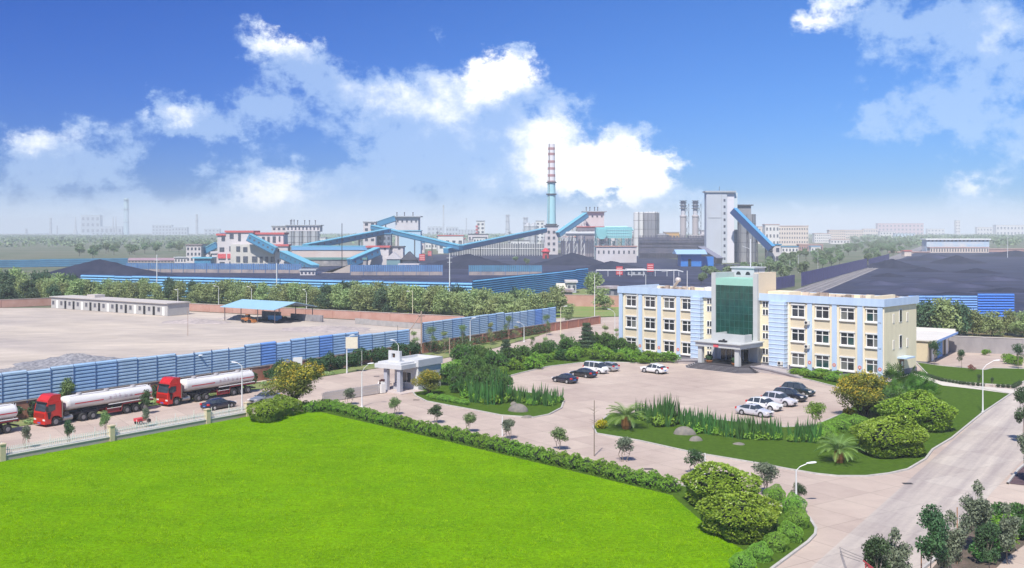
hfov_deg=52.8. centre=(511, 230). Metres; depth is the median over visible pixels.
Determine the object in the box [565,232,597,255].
white duct
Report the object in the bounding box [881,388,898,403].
dark shrub
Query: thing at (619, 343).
dark shrub
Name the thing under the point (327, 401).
hedge shrub
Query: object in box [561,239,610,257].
pipe rack
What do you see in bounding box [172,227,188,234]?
hazy works
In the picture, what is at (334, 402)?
hedge shrub
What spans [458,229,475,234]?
hazy works
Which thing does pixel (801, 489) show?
young tree
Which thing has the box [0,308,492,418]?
dusty yard
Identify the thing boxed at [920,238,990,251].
long works hall
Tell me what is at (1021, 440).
leafy tree
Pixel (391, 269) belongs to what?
panel fence
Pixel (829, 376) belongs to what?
loose shrub
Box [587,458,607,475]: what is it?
hedge shrub
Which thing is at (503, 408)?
garden lawn
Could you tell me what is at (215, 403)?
car
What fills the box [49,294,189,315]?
barrack
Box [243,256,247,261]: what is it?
window
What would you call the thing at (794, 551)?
kerb
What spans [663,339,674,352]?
window
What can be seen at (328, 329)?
rubble bank
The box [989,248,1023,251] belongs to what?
brick yard wall
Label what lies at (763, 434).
sword leaf clump
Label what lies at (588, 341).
layered tree
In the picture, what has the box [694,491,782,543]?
round shrub
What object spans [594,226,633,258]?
dust collector
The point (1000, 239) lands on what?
woods
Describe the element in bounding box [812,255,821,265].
belt tree
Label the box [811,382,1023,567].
drive
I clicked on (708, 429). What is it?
sword leaf clump
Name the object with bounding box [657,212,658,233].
silo
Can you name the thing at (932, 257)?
coal heap
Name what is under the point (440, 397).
dome shrub
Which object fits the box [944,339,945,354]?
doorway
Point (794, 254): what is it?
belt tree
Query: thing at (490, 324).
thin tree
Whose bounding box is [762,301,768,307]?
small window
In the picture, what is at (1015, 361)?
loose shrub
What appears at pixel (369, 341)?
slat fence
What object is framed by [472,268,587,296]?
wind fence
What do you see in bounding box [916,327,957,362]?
garage
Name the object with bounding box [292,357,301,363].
hoarding
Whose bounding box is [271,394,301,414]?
round shrub
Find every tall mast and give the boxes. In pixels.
[449,253,449,290]
[594,274,594,315]
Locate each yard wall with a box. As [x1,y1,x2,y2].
[949,336,1023,354]
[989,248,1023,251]
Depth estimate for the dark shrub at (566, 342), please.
199.22 m
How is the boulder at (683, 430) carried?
on the garden lawn at (965, 402)
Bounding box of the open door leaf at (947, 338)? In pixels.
[946,338,947,353]
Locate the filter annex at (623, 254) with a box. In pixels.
[594,246,637,262]
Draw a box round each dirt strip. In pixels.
[25,289,591,316]
[954,319,1023,337]
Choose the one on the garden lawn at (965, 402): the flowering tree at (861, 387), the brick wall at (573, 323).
the flowering tree at (861, 387)
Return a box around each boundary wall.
[0,298,50,307]
[189,303,463,322]
[564,294,618,306]
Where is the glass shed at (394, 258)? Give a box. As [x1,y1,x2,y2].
[386,252,401,265]
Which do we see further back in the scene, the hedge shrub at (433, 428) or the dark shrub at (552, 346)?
the dark shrub at (552, 346)
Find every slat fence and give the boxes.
[0,331,358,402]
[359,329,409,350]
[422,307,555,341]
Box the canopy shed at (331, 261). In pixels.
[303,257,367,265]
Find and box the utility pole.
[410,311,421,353]
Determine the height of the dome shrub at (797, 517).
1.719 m
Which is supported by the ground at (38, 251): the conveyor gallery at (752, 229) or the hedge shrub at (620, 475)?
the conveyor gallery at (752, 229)
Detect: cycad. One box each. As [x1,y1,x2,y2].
[606,401,649,429]
[814,433,864,462]
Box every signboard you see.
[419,254,424,260]
[616,266,622,274]
[647,264,653,274]
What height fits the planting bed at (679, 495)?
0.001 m
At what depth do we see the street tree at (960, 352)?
179.96 m
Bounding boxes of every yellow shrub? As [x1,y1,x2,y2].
[595,418,607,428]
[842,407,853,415]
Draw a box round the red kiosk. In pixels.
[541,248,549,258]
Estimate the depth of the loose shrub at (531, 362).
178.53 m
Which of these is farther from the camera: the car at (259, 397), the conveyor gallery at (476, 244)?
the conveyor gallery at (476, 244)
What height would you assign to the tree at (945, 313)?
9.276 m
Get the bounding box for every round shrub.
[245,398,284,422]
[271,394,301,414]
[680,460,762,507]
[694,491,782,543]
[848,414,929,457]
[874,389,959,431]
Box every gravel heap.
[0,366,47,372]
[13,353,136,367]
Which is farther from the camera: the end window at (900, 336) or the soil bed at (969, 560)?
the end window at (900, 336)
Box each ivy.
[16,372,257,417]
[22,371,334,423]
[263,340,421,379]
[424,325,550,351]
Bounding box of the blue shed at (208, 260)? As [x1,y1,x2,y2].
[192,257,216,265]
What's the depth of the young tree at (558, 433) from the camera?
112.62 m
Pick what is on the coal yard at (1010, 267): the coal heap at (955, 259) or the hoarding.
the coal heap at (955, 259)
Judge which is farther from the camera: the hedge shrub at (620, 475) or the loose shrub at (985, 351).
the loose shrub at (985, 351)
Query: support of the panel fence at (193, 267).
on the coal yard at (613, 278)
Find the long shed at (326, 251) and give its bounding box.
[291,246,366,256]
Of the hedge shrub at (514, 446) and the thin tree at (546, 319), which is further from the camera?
the thin tree at (546, 319)
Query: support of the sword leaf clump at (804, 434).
on the garden lawn at (965, 402)
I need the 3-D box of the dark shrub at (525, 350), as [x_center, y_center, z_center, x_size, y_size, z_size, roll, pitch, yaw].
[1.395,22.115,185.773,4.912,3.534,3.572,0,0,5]
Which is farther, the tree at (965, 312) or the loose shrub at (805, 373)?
the tree at (965, 312)
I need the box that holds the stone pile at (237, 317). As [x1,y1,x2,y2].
[217,315,261,319]
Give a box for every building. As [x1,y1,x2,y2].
[363,221,377,245]
[379,233,392,245]
[617,239,918,378]
[781,246,798,252]
[796,244,823,250]
[809,246,820,251]
[829,239,849,243]
[862,229,877,234]
[878,231,894,237]
[893,233,915,236]
[926,229,944,234]
[975,227,991,234]
[993,225,1023,234]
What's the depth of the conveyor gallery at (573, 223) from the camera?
967.66 m
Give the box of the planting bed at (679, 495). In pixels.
[318,409,813,567]
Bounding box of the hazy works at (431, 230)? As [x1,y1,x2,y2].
[427,226,442,234]
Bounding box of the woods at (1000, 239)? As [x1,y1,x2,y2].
[847,233,1023,246]
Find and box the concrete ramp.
[323,264,351,272]
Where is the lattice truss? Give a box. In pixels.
[560,221,585,240]
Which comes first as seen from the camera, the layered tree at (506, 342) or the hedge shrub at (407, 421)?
the hedge shrub at (407, 421)
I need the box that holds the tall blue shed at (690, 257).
[672,249,713,265]
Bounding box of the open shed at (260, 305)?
[220,299,322,323]
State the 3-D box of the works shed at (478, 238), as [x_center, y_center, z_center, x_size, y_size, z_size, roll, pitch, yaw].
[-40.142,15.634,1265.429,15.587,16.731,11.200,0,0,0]
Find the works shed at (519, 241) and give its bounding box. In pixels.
[510,240,529,243]
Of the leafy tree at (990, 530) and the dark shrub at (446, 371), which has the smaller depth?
the leafy tree at (990, 530)
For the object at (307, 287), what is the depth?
320.14 m
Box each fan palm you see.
[877,362,904,385]
[890,364,919,386]
[890,377,914,392]
[902,370,928,395]
[911,375,942,397]
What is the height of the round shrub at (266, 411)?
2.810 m
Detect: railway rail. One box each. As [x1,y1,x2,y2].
[798,247,919,290]
[804,249,916,291]
[812,248,921,291]
[816,249,920,291]
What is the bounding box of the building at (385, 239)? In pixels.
[379,233,392,245]
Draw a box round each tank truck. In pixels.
[0,403,18,433]
[32,384,153,425]
[155,369,255,405]
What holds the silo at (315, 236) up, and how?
on the ground at (38, 251)
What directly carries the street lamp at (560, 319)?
on the concrete pavement
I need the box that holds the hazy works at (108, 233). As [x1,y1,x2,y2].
[91,232,123,234]
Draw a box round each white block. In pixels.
[394,212,422,245]
[581,207,606,225]
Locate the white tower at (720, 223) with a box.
[703,191,736,262]
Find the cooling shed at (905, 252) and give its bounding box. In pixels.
[901,250,911,255]
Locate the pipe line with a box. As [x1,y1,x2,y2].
[596,270,682,275]
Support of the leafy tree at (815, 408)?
on the garden lawn at (965, 402)
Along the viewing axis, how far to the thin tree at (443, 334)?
201.13 m
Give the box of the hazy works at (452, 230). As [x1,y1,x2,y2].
[446,227,457,234]
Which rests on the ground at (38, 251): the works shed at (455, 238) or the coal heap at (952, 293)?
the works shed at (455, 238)
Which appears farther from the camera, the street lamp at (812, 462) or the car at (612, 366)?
the car at (612, 366)
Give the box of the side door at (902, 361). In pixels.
[900,359,903,371]
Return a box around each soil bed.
[933,525,1023,567]
[1008,467,1023,484]
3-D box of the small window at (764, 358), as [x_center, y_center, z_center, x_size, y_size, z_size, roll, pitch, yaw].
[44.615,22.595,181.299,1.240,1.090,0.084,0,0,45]
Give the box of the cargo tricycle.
[133,417,150,424]
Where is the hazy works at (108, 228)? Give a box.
[100,226,123,231]
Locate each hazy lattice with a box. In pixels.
[73,216,77,234]
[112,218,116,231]
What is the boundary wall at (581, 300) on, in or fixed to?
on the verge grass at (583, 311)
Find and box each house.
[128,258,173,262]
[173,257,186,262]
[185,244,206,262]
[271,226,285,231]
[285,219,323,231]
[299,269,318,274]
[366,246,390,264]
[390,246,405,257]
[398,263,419,266]
[625,269,645,274]
[737,205,753,218]
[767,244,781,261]
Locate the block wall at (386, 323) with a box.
[355,318,420,328]
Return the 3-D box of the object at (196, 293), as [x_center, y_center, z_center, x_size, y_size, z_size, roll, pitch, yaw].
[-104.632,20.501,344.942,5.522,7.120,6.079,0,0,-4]
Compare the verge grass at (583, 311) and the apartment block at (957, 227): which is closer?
the verge grass at (583, 311)
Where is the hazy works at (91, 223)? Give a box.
[81,215,102,234]
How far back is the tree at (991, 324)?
233.71 m
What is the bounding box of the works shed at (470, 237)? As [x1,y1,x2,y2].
[468,234,487,240]
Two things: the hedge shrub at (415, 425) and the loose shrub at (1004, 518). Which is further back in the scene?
the hedge shrub at (415, 425)
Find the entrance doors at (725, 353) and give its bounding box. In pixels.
[720,348,748,361]
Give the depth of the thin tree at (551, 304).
248.85 m
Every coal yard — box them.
[62,253,723,288]
[822,250,1023,314]
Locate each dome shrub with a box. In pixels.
[429,393,438,399]
[436,394,445,400]
[441,359,461,367]
[443,395,455,402]
[450,397,460,403]
[456,399,469,404]
[728,549,756,567]
[746,540,773,563]
[762,483,785,503]
[762,531,789,552]
[776,520,803,542]
[782,491,807,512]
[783,505,809,528]
[817,422,837,431]
[821,429,837,439]
[823,416,850,432]
[836,413,850,423]
[847,414,867,426]
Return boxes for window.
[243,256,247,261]
[252,256,256,261]
[403,371,410,382]
[625,294,636,307]
[625,315,636,328]
[625,336,636,345]
[644,295,655,308]
[644,316,655,330]
[644,338,655,351]
[662,296,674,309]
[662,318,674,331]
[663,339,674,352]
[681,297,690,310]
[681,319,690,333]
[681,341,690,355]
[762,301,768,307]
[762,309,768,314]
[762,324,768,330]
[762,332,768,338]
[762,348,768,354]
[762,356,768,362]
[790,303,805,318]
[790,327,805,342]
[790,351,805,367]
[814,304,829,320]
[814,329,829,344]
[814,353,829,369]
[839,306,854,321]
[839,331,854,346]
[839,355,855,372]
[865,307,879,323]
[865,332,880,349]
[865,358,876,373]
[899,309,901,321]
[899,335,901,347]
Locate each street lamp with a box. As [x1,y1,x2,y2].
[232,361,242,410]
[360,363,373,406]
[560,306,565,334]
[795,461,816,495]
[981,360,999,411]
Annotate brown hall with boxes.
[576,226,610,256]
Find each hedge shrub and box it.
[297,400,308,410]
[303,400,318,412]
[317,399,327,411]
[324,399,332,409]
[325,399,339,410]
[331,401,344,412]
[339,403,352,414]
[347,404,361,416]
[354,406,368,418]
[359,407,376,420]
[366,410,382,422]
[373,412,389,424]
[383,413,399,426]
[390,414,405,428]
[399,416,416,429]
[408,420,423,432]
[417,420,431,433]
[425,423,441,436]
[435,425,451,438]
[445,425,461,441]
[453,428,471,442]
[464,432,481,445]
[472,433,490,447]
[482,434,501,450]
[495,437,511,452]
[505,439,522,455]
[517,442,536,458]
[527,446,544,460]
[539,447,558,464]
[550,450,569,466]
[562,452,581,469]
[573,457,595,472]
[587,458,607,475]
[600,460,621,478]
[614,465,634,482]
[626,468,646,484]
[639,469,661,488]
[657,473,681,492]
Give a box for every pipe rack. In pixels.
[450,242,544,255]
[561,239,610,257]
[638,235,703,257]
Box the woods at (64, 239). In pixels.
[0,234,216,246]
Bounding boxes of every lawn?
[0,411,757,567]
[414,346,656,415]
[595,375,1007,474]
[918,363,1023,384]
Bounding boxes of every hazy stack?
[49,218,51,234]
[123,198,128,234]
[195,214,198,234]
[505,215,509,234]
[523,217,527,231]
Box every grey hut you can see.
[556,283,573,288]
[561,289,573,294]
[564,280,577,292]
[596,285,618,294]
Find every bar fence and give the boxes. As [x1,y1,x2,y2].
[776,275,794,289]
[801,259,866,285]
[868,254,888,263]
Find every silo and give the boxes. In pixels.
[286,231,294,251]
[295,231,302,245]
[303,231,310,243]
[311,231,319,241]
[633,212,639,255]
[640,212,643,236]
[644,212,647,236]
[647,212,650,236]
[651,212,657,236]
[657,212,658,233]
[734,221,741,261]
[742,214,747,261]
[749,214,755,261]
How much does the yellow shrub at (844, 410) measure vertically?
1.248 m
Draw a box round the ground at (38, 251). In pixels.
[0,234,1023,426]
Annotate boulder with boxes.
[508,403,527,411]
[673,426,695,434]
[689,436,702,440]
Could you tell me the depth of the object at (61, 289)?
359.08 m
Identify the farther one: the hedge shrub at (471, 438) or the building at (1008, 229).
the building at (1008, 229)
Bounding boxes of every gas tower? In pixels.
[679,201,688,236]
[692,201,700,234]
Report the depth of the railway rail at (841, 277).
502.06 m
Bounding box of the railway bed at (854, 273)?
[793,246,921,292]
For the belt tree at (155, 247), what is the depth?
1069.73 m
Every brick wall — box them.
[0,344,409,418]
[410,316,600,354]
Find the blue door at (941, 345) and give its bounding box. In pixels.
[937,341,942,357]
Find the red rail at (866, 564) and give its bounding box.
[863,560,872,567]
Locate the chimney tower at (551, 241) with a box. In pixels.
[544,225,558,253]
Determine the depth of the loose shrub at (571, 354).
188.96 m
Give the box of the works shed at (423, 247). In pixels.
[422,242,424,252]
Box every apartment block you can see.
[756,226,762,243]
[762,224,779,247]
[779,226,807,244]
[812,233,831,242]
[827,230,844,238]
[845,230,862,238]
[875,223,923,234]
[954,220,959,234]
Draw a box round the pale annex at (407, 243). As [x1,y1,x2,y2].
[399,230,422,256]
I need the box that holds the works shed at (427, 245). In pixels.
[425,243,436,248]
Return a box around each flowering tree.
[259,359,327,409]
[410,369,441,393]
[829,369,889,416]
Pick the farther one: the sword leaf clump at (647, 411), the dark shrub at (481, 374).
the dark shrub at (481, 374)
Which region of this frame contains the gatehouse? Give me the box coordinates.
[375,350,442,394]
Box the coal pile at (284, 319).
[256,316,301,322]
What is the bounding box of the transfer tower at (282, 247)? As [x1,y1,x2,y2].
[273,244,291,264]
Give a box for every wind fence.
[0,258,127,267]
[80,274,471,297]
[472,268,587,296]
[908,295,977,311]
[977,293,1014,316]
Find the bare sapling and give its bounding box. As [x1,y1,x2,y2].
[587,400,601,455]
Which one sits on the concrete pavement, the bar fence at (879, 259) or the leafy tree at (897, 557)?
the leafy tree at (897, 557)
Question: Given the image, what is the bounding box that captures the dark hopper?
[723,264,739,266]
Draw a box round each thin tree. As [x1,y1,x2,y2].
[411,329,419,340]
[425,326,436,354]
[437,330,450,353]
[458,325,466,347]
[486,322,494,344]
[502,315,513,338]
[511,326,520,335]
[530,336,535,345]
[542,314,550,335]
[546,302,554,306]
[601,325,608,335]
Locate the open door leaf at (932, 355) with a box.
[931,348,933,360]
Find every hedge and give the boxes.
[914,370,985,385]
[995,380,1022,387]
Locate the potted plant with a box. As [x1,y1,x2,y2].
[706,354,712,362]
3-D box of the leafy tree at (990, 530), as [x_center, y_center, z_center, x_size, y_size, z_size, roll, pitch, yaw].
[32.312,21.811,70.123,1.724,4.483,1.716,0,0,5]
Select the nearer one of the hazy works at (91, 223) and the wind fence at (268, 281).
the wind fence at (268, 281)
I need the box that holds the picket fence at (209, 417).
[0,401,250,461]
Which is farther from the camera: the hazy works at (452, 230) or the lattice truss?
the hazy works at (452, 230)
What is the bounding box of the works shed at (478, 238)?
[473,237,485,241]
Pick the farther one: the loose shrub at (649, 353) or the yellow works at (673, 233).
the yellow works at (673, 233)
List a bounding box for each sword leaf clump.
[459,372,476,397]
[468,379,484,402]
[474,376,495,390]
[480,377,502,404]
[486,367,506,391]
[491,379,512,402]
[503,380,516,400]
[514,387,526,402]
[525,388,540,405]
[530,382,547,404]
[542,387,555,405]
[551,387,564,402]
[635,401,652,420]
[645,403,658,423]
[649,393,678,426]
[657,393,680,423]
[677,407,691,424]
[682,408,698,428]
[691,405,712,433]
[701,410,719,434]
[710,413,728,434]
[719,413,740,437]
[733,412,752,439]
[746,414,764,439]
[754,415,775,439]
[765,417,782,439]
[786,422,803,442]
[793,418,815,442]
[806,420,821,442]
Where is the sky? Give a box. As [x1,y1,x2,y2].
[0,0,1023,233]
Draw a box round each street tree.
[928,340,941,364]
[956,349,965,367]
[1011,343,1023,368]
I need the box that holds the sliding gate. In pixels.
[322,379,385,400]
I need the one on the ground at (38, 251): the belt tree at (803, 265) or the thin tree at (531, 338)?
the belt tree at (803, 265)
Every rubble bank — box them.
[162,318,230,323]
[281,325,370,332]
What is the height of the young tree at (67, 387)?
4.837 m
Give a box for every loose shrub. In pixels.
[449,380,463,391]
[499,366,508,373]
[504,358,524,369]
[519,355,529,364]
[522,355,542,368]
[529,351,546,363]
[541,353,552,359]
[554,348,568,359]
[565,350,580,360]
[568,345,583,354]
[580,348,590,355]
[587,349,600,358]
[588,342,603,350]
[598,347,616,359]
[614,352,625,360]
[616,346,633,358]
[623,352,638,362]
[632,348,642,357]
[636,354,651,362]
[642,350,657,360]
[654,353,668,361]
[658,351,681,361]
[786,368,800,373]
[798,370,814,376]
[809,371,821,377]
[815,368,827,372]
[816,372,828,378]
[823,373,838,381]
[826,370,842,374]
[831,375,842,381]
[967,536,1006,561]
[981,349,991,354]
[983,511,1001,522]
[989,501,1007,518]
[994,513,1022,538]
[1001,353,1012,358]
[1001,502,1023,518]
[1002,355,1015,363]
[1010,357,1023,364]
[1016,516,1023,536]
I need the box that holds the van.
[583,361,608,373]
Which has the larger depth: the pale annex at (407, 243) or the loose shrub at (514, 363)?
the pale annex at (407, 243)
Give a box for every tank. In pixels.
[524,223,530,243]
[531,223,537,243]
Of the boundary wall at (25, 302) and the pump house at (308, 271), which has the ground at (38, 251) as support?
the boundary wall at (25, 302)
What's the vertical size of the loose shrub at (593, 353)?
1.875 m
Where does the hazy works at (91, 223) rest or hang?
on the ground at (38, 251)
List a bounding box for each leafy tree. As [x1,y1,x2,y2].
[803,401,825,423]
[861,533,891,567]
[882,527,913,567]
[915,504,949,567]
[934,509,968,567]
[958,479,995,548]
[972,519,1002,567]
[997,502,1022,564]
[1013,386,1023,435]
[1015,433,1023,460]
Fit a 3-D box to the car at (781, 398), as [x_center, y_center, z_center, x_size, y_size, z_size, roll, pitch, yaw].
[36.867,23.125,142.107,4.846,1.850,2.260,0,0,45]
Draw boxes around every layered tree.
[500,339,510,365]
[575,322,596,347]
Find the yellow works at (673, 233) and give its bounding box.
[663,232,678,236]
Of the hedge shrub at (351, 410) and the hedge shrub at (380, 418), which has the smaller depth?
the hedge shrub at (380, 418)
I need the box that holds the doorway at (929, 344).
[929,344,930,361]
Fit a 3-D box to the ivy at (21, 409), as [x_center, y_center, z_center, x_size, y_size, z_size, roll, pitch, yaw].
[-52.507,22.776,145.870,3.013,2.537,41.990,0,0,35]
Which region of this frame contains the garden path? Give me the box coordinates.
[914,373,1016,392]
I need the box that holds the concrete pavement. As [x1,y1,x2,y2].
[0,317,1023,567]
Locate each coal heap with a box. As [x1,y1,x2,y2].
[29,259,178,277]
[418,254,521,268]
[531,253,603,264]
[573,261,646,270]
[854,280,903,284]
[867,259,920,267]
[871,273,904,276]
[884,287,935,291]
[896,254,975,260]
[903,277,964,282]
[904,267,943,271]
[920,292,976,295]
[925,282,1000,287]
[930,255,985,263]
[952,268,999,272]
[959,275,1023,280]
[969,288,1023,292]
[973,250,1023,256]
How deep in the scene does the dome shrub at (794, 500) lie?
87.39 m
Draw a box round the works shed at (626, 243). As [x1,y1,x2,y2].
[625,237,632,245]
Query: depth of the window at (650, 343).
199.02 m
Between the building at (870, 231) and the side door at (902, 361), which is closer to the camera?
the side door at (902, 361)
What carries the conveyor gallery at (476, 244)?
on the coal yard at (613, 278)
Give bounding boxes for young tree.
[21,425,30,448]
[59,376,75,410]
[63,419,75,441]
[99,411,110,428]
[139,389,150,407]
[142,407,149,426]
[343,388,354,403]
[388,397,400,414]
[427,404,442,422]
[462,412,476,429]
[500,418,514,437]
[550,427,568,449]
[614,436,633,461]
[683,448,706,469]
[751,461,780,494]
[790,482,806,500]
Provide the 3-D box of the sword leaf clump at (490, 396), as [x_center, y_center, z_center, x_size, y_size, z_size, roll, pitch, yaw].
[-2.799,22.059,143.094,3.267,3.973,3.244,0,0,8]
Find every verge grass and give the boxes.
[2,331,551,427]
[555,306,618,317]
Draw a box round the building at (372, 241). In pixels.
[363,221,377,245]
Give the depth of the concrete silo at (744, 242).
795.17 m
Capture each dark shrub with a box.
[437,363,460,382]
[447,366,470,385]
[449,343,474,361]
[456,362,478,375]
[461,370,488,384]
[462,354,486,368]
[470,344,486,353]
[473,347,491,359]
[477,363,499,376]
[483,349,510,366]
[488,371,513,387]
[501,348,521,363]
[513,345,532,356]
[529,342,548,355]
[542,339,556,353]
[557,336,580,350]
[586,332,604,345]
[600,332,615,348]
[608,337,627,349]
[621,342,637,349]
[859,401,876,411]
[875,399,890,414]
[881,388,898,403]
[892,389,902,404]
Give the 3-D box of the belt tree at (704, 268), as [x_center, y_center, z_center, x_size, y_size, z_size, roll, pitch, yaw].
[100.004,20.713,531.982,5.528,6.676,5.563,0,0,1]
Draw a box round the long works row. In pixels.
[926,247,989,252]
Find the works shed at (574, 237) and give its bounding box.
[562,236,575,253]
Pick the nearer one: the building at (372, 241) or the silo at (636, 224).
the building at (372, 241)
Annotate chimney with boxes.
[546,144,556,224]
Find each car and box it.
[200,397,236,410]
[247,392,281,403]
[551,373,578,383]
[569,368,597,377]
[604,361,619,371]
[640,363,668,373]
[735,403,773,417]
[745,396,783,410]
[760,391,797,406]
[773,387,807,401]
[779,381,815,395]
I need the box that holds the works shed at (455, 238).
[437,235,463,253]
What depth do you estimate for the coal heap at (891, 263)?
669.30 m
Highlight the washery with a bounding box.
[210,231,288,264]
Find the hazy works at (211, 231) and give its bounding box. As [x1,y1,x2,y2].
[204,229,220,234]
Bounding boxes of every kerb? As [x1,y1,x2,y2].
[412,348,666,417]
[592,373,1010,476]
[677,483,816,567]
[916,362,1023,385]
[922,506,990,567]
[1006,463,1023,483]
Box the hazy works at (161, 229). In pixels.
[152,225,173,234]
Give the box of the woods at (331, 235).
[207,233,811,243]
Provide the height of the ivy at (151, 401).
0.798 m
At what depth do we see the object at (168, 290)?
350.47 m
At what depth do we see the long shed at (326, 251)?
735.00 m
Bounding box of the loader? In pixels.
[241,314,256,322]
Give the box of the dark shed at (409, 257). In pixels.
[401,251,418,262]
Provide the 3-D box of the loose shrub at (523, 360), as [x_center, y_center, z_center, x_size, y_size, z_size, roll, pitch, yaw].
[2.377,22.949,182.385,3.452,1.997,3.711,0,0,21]
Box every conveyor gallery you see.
[204,242,216,256]
[246,234,277,253]
[280,251,318,266]
[302,228,390,245]
[346,247,380,265]
[370,225,463,260]
[377,216,395,226]
[443,228,546,256]
[555,212,588,240]
[698,246,722,264]
[730,208,774,263]
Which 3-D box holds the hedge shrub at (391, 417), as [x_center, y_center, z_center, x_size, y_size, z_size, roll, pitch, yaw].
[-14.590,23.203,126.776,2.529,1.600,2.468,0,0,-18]
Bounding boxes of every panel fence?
[125,263,301,272]
[350,265,442,274]
[468,265,541,274]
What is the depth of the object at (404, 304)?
296.71 m
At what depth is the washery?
740.00 m
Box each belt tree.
[74,246,83,255]
[87,248,97,258]
[102,243,109,249]
[109,245,118,251]
[126,245,133,254]
[130,244,139,254]
[141,243,149,253]
[152,244,160,253]
[165,243,172,248]
[175,244,182,249]
[698,274,704,280]
[701,265,708,272]
[707,268,717,274]
[726,265,736,271]
[748,262,759,266]
[764,261,776,271]
[773,260,784,271]
[776,264,792,275]
[778,256,787,264]
[786,255,797,262]
[786,259,796,269]
[789,251,798,257]
[796,260,809,272]
[811,251,818,257]
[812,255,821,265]
[818,258,827,267]
[825,247,833,252]
[827,255,836,265]
[835,254,843,263]
[862,248,870,253]
[864,253,872,260]
[873,252,880,257]
[890,246,898,253]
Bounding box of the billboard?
[346,337,357,372]
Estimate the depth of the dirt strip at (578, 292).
319.57 m

